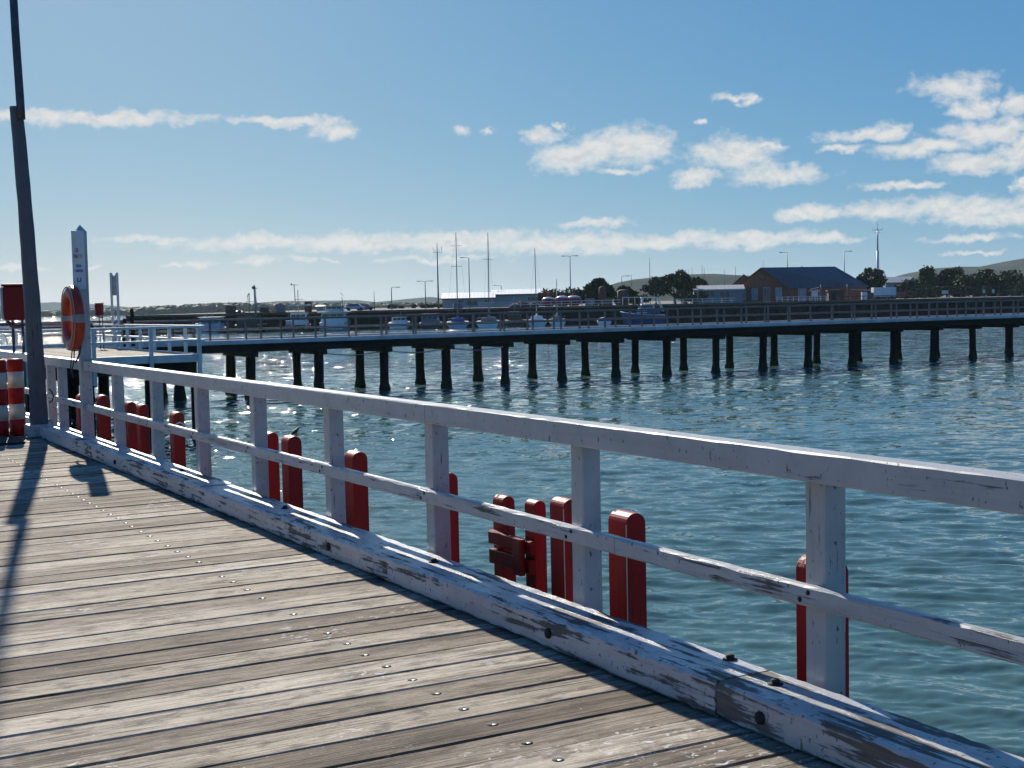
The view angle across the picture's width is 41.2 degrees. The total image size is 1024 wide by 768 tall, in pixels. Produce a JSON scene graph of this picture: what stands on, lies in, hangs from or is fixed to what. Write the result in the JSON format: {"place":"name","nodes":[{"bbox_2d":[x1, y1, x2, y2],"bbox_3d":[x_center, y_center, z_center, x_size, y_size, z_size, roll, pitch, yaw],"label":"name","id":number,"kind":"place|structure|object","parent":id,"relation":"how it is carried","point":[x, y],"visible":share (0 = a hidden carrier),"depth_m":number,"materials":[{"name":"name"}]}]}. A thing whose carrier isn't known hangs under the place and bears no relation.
{"place":"outdoors","nodes":[
{"label":"outdoors","id":0,"kind":"place"},
{"bbox_2d":[41,302,122,309],"bbox_3d":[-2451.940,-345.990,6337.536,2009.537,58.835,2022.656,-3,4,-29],"label":"hills","id":1,"kind":"structure","parent":0,"point":[50,305],"depth_m":6190.24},
{"bbox_2d":[251,297,442,303],"bbox_3d":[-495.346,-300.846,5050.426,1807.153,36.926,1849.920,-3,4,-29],"label":"hills","id":2,"kind":"structure","parent":0,"point":[422,299],"depth_m":4871.01,"materials":[{"name":"plant"}]},
{"bbox_2d":[0,314,1023,757],"bbox_3d":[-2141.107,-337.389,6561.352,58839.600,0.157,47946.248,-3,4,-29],"label":"water","id":3,"kind":"structure","parent":0,"point":[954,404],"depth_m":37.43,"materials":[{"name":"liquid"}]},
{"bbox_2d":[0,316,122,330],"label":"jetty","id":4,"kind":"object","parent":3,"relation":"in","point":[6,324],"visible":0.14,"depth_m":371.90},
{"bbox_2d":[76,394,80,430],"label":"fender pile","id":5,"kind":"object","parent":3,"relation":"in","point":[78,416],"visible":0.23,"depth_m":18.41,"materials":[{"name":"red paint"}]},
{"bbox_2d":[0,324,204,437],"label":"landing","id":6,"kind":"object","parent":3,"relation":"in","point":[169,359],"visible":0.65,"depth_m":48.21,"materials":[{"name":"wood"}]},
{"bbox_2d":[0,327,24,349],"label":"gangway","id":7,"kind":"object","parent":6,"relation":"on","point":[9,328],"visible":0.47,"depth_m":57.95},
{"bbox_2d":[94,303,103,348],"bbox_3d":[-18.139,-2.561,59.930,0.350,2.020,0.310,-1,3,0],"label":"service box","id":8,"kind":"object","parent":6,"relation":"on","point":[99,309],"visible":1,"depth_m":59.77,"materials":[{"name":"red paint"}]},
{"bbox_2d":[109,273,120,346],"bbox_3d":[-18.029,-3.361,61.887,0.370,3.382,0.100,-1,3,0],"label":"guide frame","id":9,"kind":"object","parent":6,"relation":"on","point":[114,285],"visible":0.8,"depth_m":61.82,"materials":[{"name":"metal"}]},
{"bbox_2d":[96,394,111,441],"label":"fender pile","id":10,"kind":"object","parent":3,"relation":"in","point":[103,423],"visible":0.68,"depth_m":17.31,"materials":[{"name":"red paint"}]},
{"bbox_2d":[125,401,137,450],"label":"fender pile","id":11,"kind":"object","parent":3,"relation":"in","point":[131,431],"visible":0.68,"depth_m":15.98,"materials":[{"name":"red paint"}]},
{"bbox_2d":[130,309,134,345],"bbox_3d":[-17.541,-2.609,62.934,0.166,1.735,0.166,-2,3,-6],"label":"mooring post","id":12,"kind":"object","parent":3,"relation":"in","point":[132,321],"visible":0.81,"depth_m":62.87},
{"bbox_2d":[136,404,149,454],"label":"fender pile","id":13,"kind":"object","parent":3,"relation":"in","point":[143,437],"visible":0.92,"depth_m":15.49,"materials":[{"name":"red paint"}]},
{"bbox_2d":[169,411,185,466],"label":"fender pile","id":14,"kind":"object","parent":3,"relation":"in","point":[178,449],"visible":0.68,"depth_m":14.23,"materials":[{"name":"red paint"}]},
{"bbox_2d":[195,304,225,333],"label":"cabin boat","id":15,"kind":"object","parent":3,"relation":"on","point":[217,325],"visible":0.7,"depth_m":256.93,"materials":[{"name":"white plastic"}]},
{"bbox_2d":[234,285,266,332],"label":"fishing boat","id":16,"kind":"object","parent":3,"relation":"on","point":[251,324],"visible":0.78,"depth_m":257.25,"materials":[{"name":"blue paint"}]},
{"bbox_2d":[267,431,280,501],"bbox_3d":[-2.030,2.595,11.804,0.105,4.376,0.150,-3,4,-29],"label":"fender pile","id":17,"kind":"object","parent":3,"relation":"in","point":[274,472],"visible":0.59,"depth_m":11.63,"materials":[{"name":"red paint"}]},
{"bbox_2d":[281,435,302,508],"bbox_3d":[-1.776,2.612,11.361,0.119,4.381,0.170,-3,4,-29],"label":"fender pile","id":18,"kind":"object","parent":3,"relation":"in","point":[292,481],"visible":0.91,"depth_m":11.18,"materials":[{"name":"red paint"}]},
{"bbox_2d":[286,283,310,331],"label":"fishing boat","id":19,"kind":"object","parent":3,"relation":"on","point":[300,322],"visible":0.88,"depth_m":259.27,"materials":[{"name":"white paint"}]},
{"bbox_2d":[317,294,350,330],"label":"motor cruiser","id":20,"kind":"object","parent":3,"relation":"on","point":[337,310],"visible":0.83,"depth_m":257.93,"materials":[{"name":"white plastic"}]},
{"bbox_2d":[344,450,368,530],"bbox_3d":[-1.105,2.674,10.156,0.119,4.371,0.169,-3,4,-29],"label":"fender pile","id":21,"kind":"object","parent":3,"relation":"in","point":[357,505],"visible":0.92,"depth_m":9.98,"materials":[{"name":"red paint"}]},
{"bbox_2d":[388,312,409,329],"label":"motor cruiser","id":22,"kind":"object","parent":3,"relation":"on","point":[399,320],"visible":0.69,"depth_m":258.30,"materials":[{"name":"white plastic"}]},
{"bbox_2d":[420,313,441,328],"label":"motor cruiser","id":23,"kind":"object","parent":3,"relation":"on","point":[430,319],"visible":0.66,"depth_m":256.74,"materials":[{"name":"grey plastic"}]},
{"bbox_2d":[449,473,459,562],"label":"fender pile","id":24,"kind":"object","parent":3,"relation":"in","point":[454,515],"visible":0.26,"depth_m":8.67,"materials":[{"name":"red paint"}]},
{"bbox_2d":[447,232,468,327],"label":"sailing yacht","id":25,"kind":"object","parent":3,"relation":"on","point":[457,319],"visible":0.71,"depth_m":258.13,"materials":[{"name":"white plastic"}]},
{"bbox_2d":[476,233,501,327],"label":"sailing yacht","id":26,"kind":"object","parent":3,"relation":"on","point":[489,318],"visible":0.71,"depth_m":258.15,"materials":[{"name":"white plastic"}]},
{"bbox_2d":[493,494,515,581],"bbox_3d":[-0.004,2.803,8.143,0.085,4.306,0.121,-3,4,-29],"label":"fender pile","id":27,"kind":"object","parent":3,"relation":"in","point":[505,501],"visible":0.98,"depth_m":7.99,"materials":[{"name":"red paint"}]},
{"bbox_2d":[488,529,535,575],"bbox_3d":[-0.018,0.965,7.816,0.079,0.205,0.495,-3,4,-29],"label":"cross brace","id":28,"kind":"object","parent":27,"relation":"attached to","point":[518,562],"visible":1,"depth_m":7.69,"materials":[{"name":"red paint"}]},
{"bbox_2d":[505,298,525,326],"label":"fishing boat","id":29,"kind":"object","parent":3,"relation":"on","point":[512,317],"visible":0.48,"depth_m":259.17,"materials":[{"name":"grey paint"}]},
{"bbox_2d":[15,299,1023,400],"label":"pier","id":30,"kind":"structure","parent":3,"relation":"in","point":[444,341],"depth_m":78.91,"materials":[{"name":"wood"}]},
{"bbox_2d":[525,499,547,592],"bbox_3d":[0.176,2.810,7.812,0.079,4.322,0.113,-3,4,-29],"label":"fender pile","id":31,"kind":"object","parent":3,"relation":"in","point":[537,580],"visible":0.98,"depth_m":7.66,"materials":[{"name":"red paint"}]},
{"bbox_2d":[528,249,546,326],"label":"sailing yacht","id":32,"kind":"object","parent":3,"relation":"on","point":[538,324],"visible":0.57,"depth_m":258.12,"materials":[{"name":"white plastic"}]},
{"bbox_2d":[549,285,564,325],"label":"sailing yacht","id":33,"kind":"object","parent":3,"relation":"on","point":[557,323],"visible":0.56,"depth_m":258.10,"materials":[{"name":"white plastic"}]},
{"bbox_2d":[550,496,572,601],"bbox_3d":[0.332,2.799,7.554,0.106,4.367,0.152,-3,4,-29],"label":"fender pile","id":34,"kind":"object","parent":3,"relation":"in","point":[561,562],"visible":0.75,"depth_m":7.38,"materials":[{"name":"red paint"}]},
{"bbox_2d":[608,509,646,627],"bbox_3d":[0.627,2.824,7.038,0.120,4.366,0.171,-3,4,-29],"label":"fender pile","id":35,"kind":"object","parent":3,"relation":"in","point":[627,590],"visible":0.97,"depth_m":6.87,"materials":[{"name":"red paint"}]},
{"bbox_2d":[621,287,664,324],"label":"fishing boat","id":36,"kind":"object","parent":3,"relation":"on","point":[647,313],"visible":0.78,"depth_m":254.33,"materials":[{"name":"blue paint"}]},
{"bbox_2d":[796,554,848,697],"bbox_3d":[1.332,2.890,5.782,0.129,4.353,0.184,-3,4,-29],"label":"fender pile","id":37,"kind":"object","parent":3,"relation":"in","point":[801,629],"visible":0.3,"depth_m":5.68,"materials":[{"name":"red paint"}]},
{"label":"wharf beams","id":38,"kind":"structure","parent":3,"relation":"in","visible":0},
{"bbox_2d":[71,225,94,435],"bbox_3d":[-5.129,-0.399,16.266,0.184,2.997,0.149,-3,4,-29],"label":"sign post","id":39,"kind":"object","parent":38,"relation":"on","point":[79,257],"visible":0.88,"depth_m":16.22,"materials":[{"name":"white paint"}]},
{"bbox_2d":[61,285,85,377],"bbox_3d":[-5.205,-0.623,16.166,0.154,1.097,0.788,-3,4,-29],"label":"life ring","id":40,"kind":"object","parent":39,"relation":"hanging from","point":[73,318],"visible":1,"depth_m":15.98,"materials":[{"name":"plastic"}]},
{"bbox_2d":[0,425,841,767],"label":"wharf deck","id":41,"kind":"structure","parent":38,"relation":"on","point":[124,643],"depth_m":6.09,"materials":[{"name":"wood"}]},
{"bbox_2d":[0,360,8,435],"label":"striped post","id":42,"kind":"object","parent":41,"relation":"on","point":[4,425],"visible":0.93,"depth_m":17.70,"materials":[{"name":"red paint"}]},
{"bbox_2d":[0,435,25,444],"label":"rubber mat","id":43,"kind":"object","parent":41,"relation":"on","point":[7,440],"visible":1,"depth_m":16.96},
{"bbox_2d":[7,358,25,435],"bbox_3d":[-6.553,0.170,18.008,0.204,1.016,0.204,-4,4,-35],"label":"striped post","id":44,"kind":"object","parent":41,"relation":"on","point":[16,394],"visible":0.99,"depth_m":17.93,"materials":[{"name":"red paint"}]},
{"bbox_2d":[9,0,53,437],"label":"light pole","id":45,"kind":"object","parent":41,"relation":"on","point":[38,412],"visible":0.94,"depth_m":17.51,"materials":[{"name":"metal"}]},
{"bbox_2d":[8,406,64,425],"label":"kerb beam","id":46,"kind":"structure","parent":41,"relation":"on","point":[28,419],"depth_m":18.45,"materials":[{"name":"paint"}]},
{"bbox_2d":[40,425,232,503],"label":"kerb beam","id":47,"kind":"structure","parent":41,"relation":"on","point":[187,483],"depth_m":13.33,"materials":[{"name":"paint"}]},
{"bbox_2d":[14,462,563,761],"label":"wharf bolts","id":48,"kind":"object","parent":41,"relation":"on","point":[491,723],"visible":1,"depth_m":6.27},
{"bbox_2d":[200,485,767,716],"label":"kerb beam","id":49,"kind":"structure","parent":41,"relation":"on","point":[688,673],"depth_m":6.68,"materials":[{"name":"paint"}]},
{"bbox_2d":[0,350,1023,695],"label":"railing","id":50,"kind":"object","parent":41,"relation":"attached to","point":[820,594],"visible":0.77,"depth_m":6.30,"materials":[{"name":"white paint"}]},
{"bbox_2d":[0,284,27,412],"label":"service box","id":51,"kind":"object","parent":50,"relation":"attached to","point":[11,304],"visible":0.81,"depth_m":20.84,"materials":[{"name":"red paint"}]},
{"bbox_2d":[0,287,3,317],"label":"door","id":52,"kind":"structure","parent":51,"relation":"in","point":[1,288],"depth_m":20.78,"materials":[{"name":"metal"}]},
{"bbox_2d":[716,671,1023,767],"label":"kerb beam","id":53,"kind":"structure","parent":41,"relation":"on","point":[840,730],"depth_m":4.68,"materials":[{"name":"paint"}]},
{"bbox_2d":[0,0,1023,306],"label":"sky","id":54,"kind":"structure","parent":0,"point":[203,151],"materials":[{"name":"blue"}]},
{"bbox_2d":[126,295,1016,320],"bbox_3d":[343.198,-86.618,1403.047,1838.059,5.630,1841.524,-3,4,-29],"label":"ground","id":55,"kind":"structure","parent":0,"point":[671,302],"depth_m":332.24,"materials":[{"name":"concrete"}]},
{"bbox_2d":[0,302,442,317],"bbox_3d":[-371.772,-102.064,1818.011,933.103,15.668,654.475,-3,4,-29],"label":"woodland","id":56,"kind":"object","parent":55,"relation":"on","point":[219,307],"visible":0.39,"depth_m":1720.88,"materials":[{"name":"plant"}]},
{"bbox_2d":[225,306,235,312],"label":"crate stack","id":57,"kind":"object","parent":55,"relation":"on","point":[230,309],"visible":0.86,"depth_m":268.05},
{"bbox_2d":[275,305,285,311],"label":"crate stack","id":58,"kind":"object","parent":55,"relation":"on","point":[280,308],"visible":0.87,"depth_m":268.04,"materials":[{"name":"blue plastic"}]},
{"bbox_2d":[345,304,364,310],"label":"parked car","id":59,"kind":"object","parent":55,"relation":"on","point":[348,307],"visible":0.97,"depth_m":290.65,"materials":[{"name":"grey metal"}]},
{"bbox_2d":[387,304,426,308],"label":"bush","id":60,"kind":"object","parent":55,"relation":"on","point":[402,306],"visible":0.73,"depth_m":417.96,"materials":[{"name":"green plant"}]},
{"bbox_2d":[436,247,441,308],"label":"radio mast","id":61,"kind":"object","parent":55,"relation":"on","point":[437,252],"visible":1,"depth_m":299.12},
{"bbox_2d":[441,292,495,307],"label":"long shed","id":62,"kind":"structure","parent":55,"relation":"on","point":[477,298],"depth_m":329.43,"materials":[{"name":"white metal"}]},
{"bbox_2d":[491,289,542,306],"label":"shed","id":63,"kind":"structure","parent":55,"relation":"on","point":[509,295],"depth_m":337.38,"materials":[{"name":"white metal"}]},
{"bbox_2d":[509,300,538,306],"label":"net heap","id":64,"kind":"object","parent":55,"relation":"on","point":[518,303],"visible":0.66,"depth_m":278.71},
{"bbox_2d":[542,292,554,305],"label":"buoy","id":65,"kind":"object","parent":55,"relation":"on","point":[549,298],"visible":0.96,"depth_m":279.47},
{"bbox_2d":[534,287,569,305],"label":"bush","id":66,"kind":"object","parent":55,"relation":"on","point":[544,294],"visible":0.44,"depth_m":328.29,"materials":[{"name":"green plant"}]},
{"bbox_2d":[555,290,569,305],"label":"buoy","id":67,"kind":"object","parent":55,"relation":"on","point":[564,299],"visible":0.83,"depth_m":278.30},
{"bbox_2d":[568,290,580,305],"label":"buoy","id":68,"kind":"object","parent":55,"relation":"on","point":[575,299],"visible":0.84,"depth_m":281.24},
{"bbox_2d":[126,296,1023,333],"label":"quay","id":69,"kind":"structure","parent":55,"relation":"on","point":[376,320],"depth_m":266.21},
{"bbox_2d":[479,300,620,307],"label":"quay fence","id":70,"kind":"object","parent":69,"relation":"on","point":[571,303],"visible":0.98,"depth_m":266.24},
{"bbox_2d":[673,298,735,303],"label":"quay fence","id":71,"kind":"object","parent":69,"relation":"on","point":[731,300],"visible":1,"depth_m":266.24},
{"bbox_2d":[776,296,827,301],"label":"quay fence","id":72,"kind":"object","parent":69,"relation":"on","point":[793,299],"visible":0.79,"depth_m":273.43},
{"bbox_2d":[838,292,1023,299],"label":"guard rail","id":73,"kind":"object","parent":69,"relation":"on","point":[929,294],"visible":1,"depth_m":266.23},
{"bbox_2d":[569,287,584,304],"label":"bush","id":74,"kind":"object","parent":55,"relation":"on","point":[578,292],"visible":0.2,"depth_m":324.18,"materials":[{"name":"green plant"}]},
{"bbox_2d":[582,277,616,304],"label":"tree","id":75,"kind":"object","parent":55,"relation":"on","point":[590,289],"visible":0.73,"depth_m":297.82,"materials":[{"name":"green plant"}]},
{"bbox_2d":[599,286,605,304],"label":"tank","id":76,"kind":"object","parent":55,"relation":"on","point":[602,292],"visible":0.82,"depth_m":274.82,"materials":[{"name":"metal"}]},
{"bbox_2d":[617,290,628,304],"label":"tank","id":77,"kind":"object","parent":55,"relation":"on","point":[621,294],"visible":0.75,"depth_m":274.49,"materials":[{"name":"metal"}]},
{"bbox_2d":[614,285,639,304],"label":"tree","id":78,"kind":"object","parent":55,"relation":"on","point":[632,293],"visible":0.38,"depth_m":294.56,"materials":[{"name":"green plant"}]},
{"bbox_2d":[629,293,651,304],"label":"bush","id":79,"kind":"object","parent":55,"relation":"on","point":[637,301],"visible":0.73,"depth_m":283.11,"materials":[{"name":"green plant"}]},
{"bbox_2d":[640,276,672,302],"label":"tree","id":80,"kind":"object","parent":55,"relation":"on","point":[650,288],"visible":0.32,"depth_m":298.73,"materials":[{"name":"green plant"}]},
{"bbox_2d":[653,269,697,303],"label":"tree","id":81,"kind":"object","parent":55,"relation":"on","point":[685,282],"visible":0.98,"depth_m":290.35,"materials":[{"name":"green plant"}]},
{"bbox_2d":[672,290,708,303],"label":"bush","id":82,"kind":"object","parent":55,"relation":"on","point":[682,296],"visible":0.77,"depth_m":283.80,"materials":[{"name":"green plant"}]},
{"bbox_2d":[692,276,708,285],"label":"tree","id":83,"kind":"object","parent":55,"relation":"on","point":[699,280],"visible":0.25,"depth_m":318.10,"materials":[{"name":"green plant"}]},
{"bbox_2d":[693,285,744,302],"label":"grey shed","id":84,"kind":"structure","parent":55,"relation":"on","point":[729,292],"depth_m":294.75,"materials":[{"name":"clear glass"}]},
{"bbox_2d":[720,291,729,302],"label":"window","id":85,"kind":"structure","parent":84,"relation":"in","point":[723,294],"depth_m":294.57,"materials":[{"name":"grey glass"}]},
{"bbox_2d":[732,274,747,284],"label":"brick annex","id":86,"kind":"object","parent":55,"relation":"on","point":[743,277],"visible":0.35,"depth_m":311.32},
{"bbox_2d":[739,266,886,301],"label":"brick building","id":87,"kind":"structure","parent":55,"relation":"on","point":[768,284],"depth_m":300.85,"materials":[{"name":"brick"}]},
{"bbox_2d":[752,288,757,299],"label":"window","id":88,"kind":"structure","parent":87,"relation":"in","point":[754,290],"depth_m":302.14,"materials":[{"name":"grey glass"}]},
{"bbox_2d":[763,287,769,301],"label":"window","id":89,"kind":"structure","parent":87,"relation":"in","point":[766,290],"depth_m":301.26,"materials":[{"name":"grey glass"}]},
{"bbox_2d":[798,288,805,300],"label":"window","id":90,"kind":"structure","parent":87,"relation":"in","point":[801,291],"depth_m":299.64,"materials":[{"name":"grey glass"}]},
{"bbox_2d":[825,290,843,300],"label":"timber hut","id":91,"kind":"object","parent":55,"relation":"on","point":[833,294],"visible":0.79,"depth_m":282.59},
{"bbox_2d":[856,267,887,291],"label":"tree","id":92,"kind":"object","parent":55,"relation":"on","point":[874,276],"visible":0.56,"depth_m":357.96,"materials":[{"name":"green plant"}]},
{"bbox_2d":[867,287,895,298],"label":"truck","id":93,"kind":"object","parent":55,"relation":"on","point":[884,291],"visible":0.88,"depth_m":290.37,"materials":[{"name":"metal"}]},
{"bbox_2d":[882,276,911,286],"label":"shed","id":94,"kind":"structure","parent":55,"relation":"on","point":[891,281],"depth_m":420.68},
{"bbox_2d":[894,279,920,297],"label":"tree","id":95,"kind":"object","parent":55,"relation":"on","point":[904,285],"visible":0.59,"depth_m":342.31,"materials":[{"name":"green plant"}]},
{"bbox_2d":[904,287,930,297],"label":"bush","id":96,"kind":"object","parent":55,"relation":"on","point":[912,295],"visible":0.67,"depth_m":334.54,"materials":[{"name":"green plant"}]},
{"bbox_2d":[911,265,947,296],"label":"tree","id":97,"kind":"object","parent":55,"relation":"on","point":[927,277],"visible":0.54,"depth_m":357.52,"materials":[{"name":"green plant"}]},
{"bbox_2d":[928,285,965,297],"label":"bush","id":98,"kind":"object","parent":55,"relation":"on","point":[938,291],"visible":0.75,"depth_m":334.53,"materials":[{"name":"green plant"}]},
{"bbox_2d":[935,268,963,295],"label":"tree","id":99,"kind":"object","parent":55,"relation":"on","point":[947,274],"visible":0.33,"depth_m":369.62,"materials":[{"name":"green plant"}]},
{"bbox_2d":[906,285,1023,297],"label":"wire fence","id":100,"kind":"object","parent":55,"relation":"on","point":[1015,290],"visible":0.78,"depth_m":329.28,"materials":[{"name":"metal"}]},
{"bbox_2d":[949,273,991,296],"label":"tree","id":101,"kind":"object","parent":55,"relation":"on","point":[967,280],"visible":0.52,"depth_m":342.19,"materials":[{"name":"green plant"}]},
{"bbox_2d":[964,286,988,296],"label":"bush","id":102,"kind":"object","parent":55,"relation":"on","point":[978,290],"visible":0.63,"depth_m":334.38,"materials":[{"name":"green plant"}]},
{"bbox_2d":[977,269,1011,295],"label":"tree","id":103,"kind":"object","parent":55,"relation":"on","point":[993,281],"visible":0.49,"depth_m":356.05,"materials":[{"name":"green plant"}]},
{"bbox_2d":[995,288,1023,295],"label":"bush","id":104,"kind":"object","parent":55,"relation":"on","point":[1003,293],"visible":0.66,"depth_m":335.46,"materials":[{"name":"green plant"}]},
{"bbox_2d":[997,269,1023,293],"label":"tree","id":105,"kind":"object","parent":55,"relation":"on","point":[1005,276],"visible":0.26,"depth_m":369.01,"materials":[{"name":"green plant"}]},
{"bbox_2d":[1011,279,1023,295],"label":"tree","id":106,"kind":"object","parent":55,"relation":"on","point":[1019,283],"visible":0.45,"depth_m":345.13,"materials":[{"name":"green plant"}]},
{"bbox_2d":[612,274,748,301],"bbox_3d":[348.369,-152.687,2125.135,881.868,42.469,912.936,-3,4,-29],"label":"hills","id":107,"kind":"structure","parent":0,"point":[710,279],"depth_m":1998.11,"materials":[{"name":"plant"}]},
{"bbox_2d":[875,219,879,269],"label":"radio tower","id":108,"kind":"structure","parent":0,"point":[877,258],"depth_m":617.37,"materials":[{"name":"metal"}]},
{"bbox_2d":[896,258,1023,279],"bbox_3d":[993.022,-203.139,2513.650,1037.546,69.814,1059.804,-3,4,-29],"label":"hills","id":109,"kind":"structure","parent":0,"point":[1017,265],"depth_m":2483.57,"materials":[{"name":"plant"}]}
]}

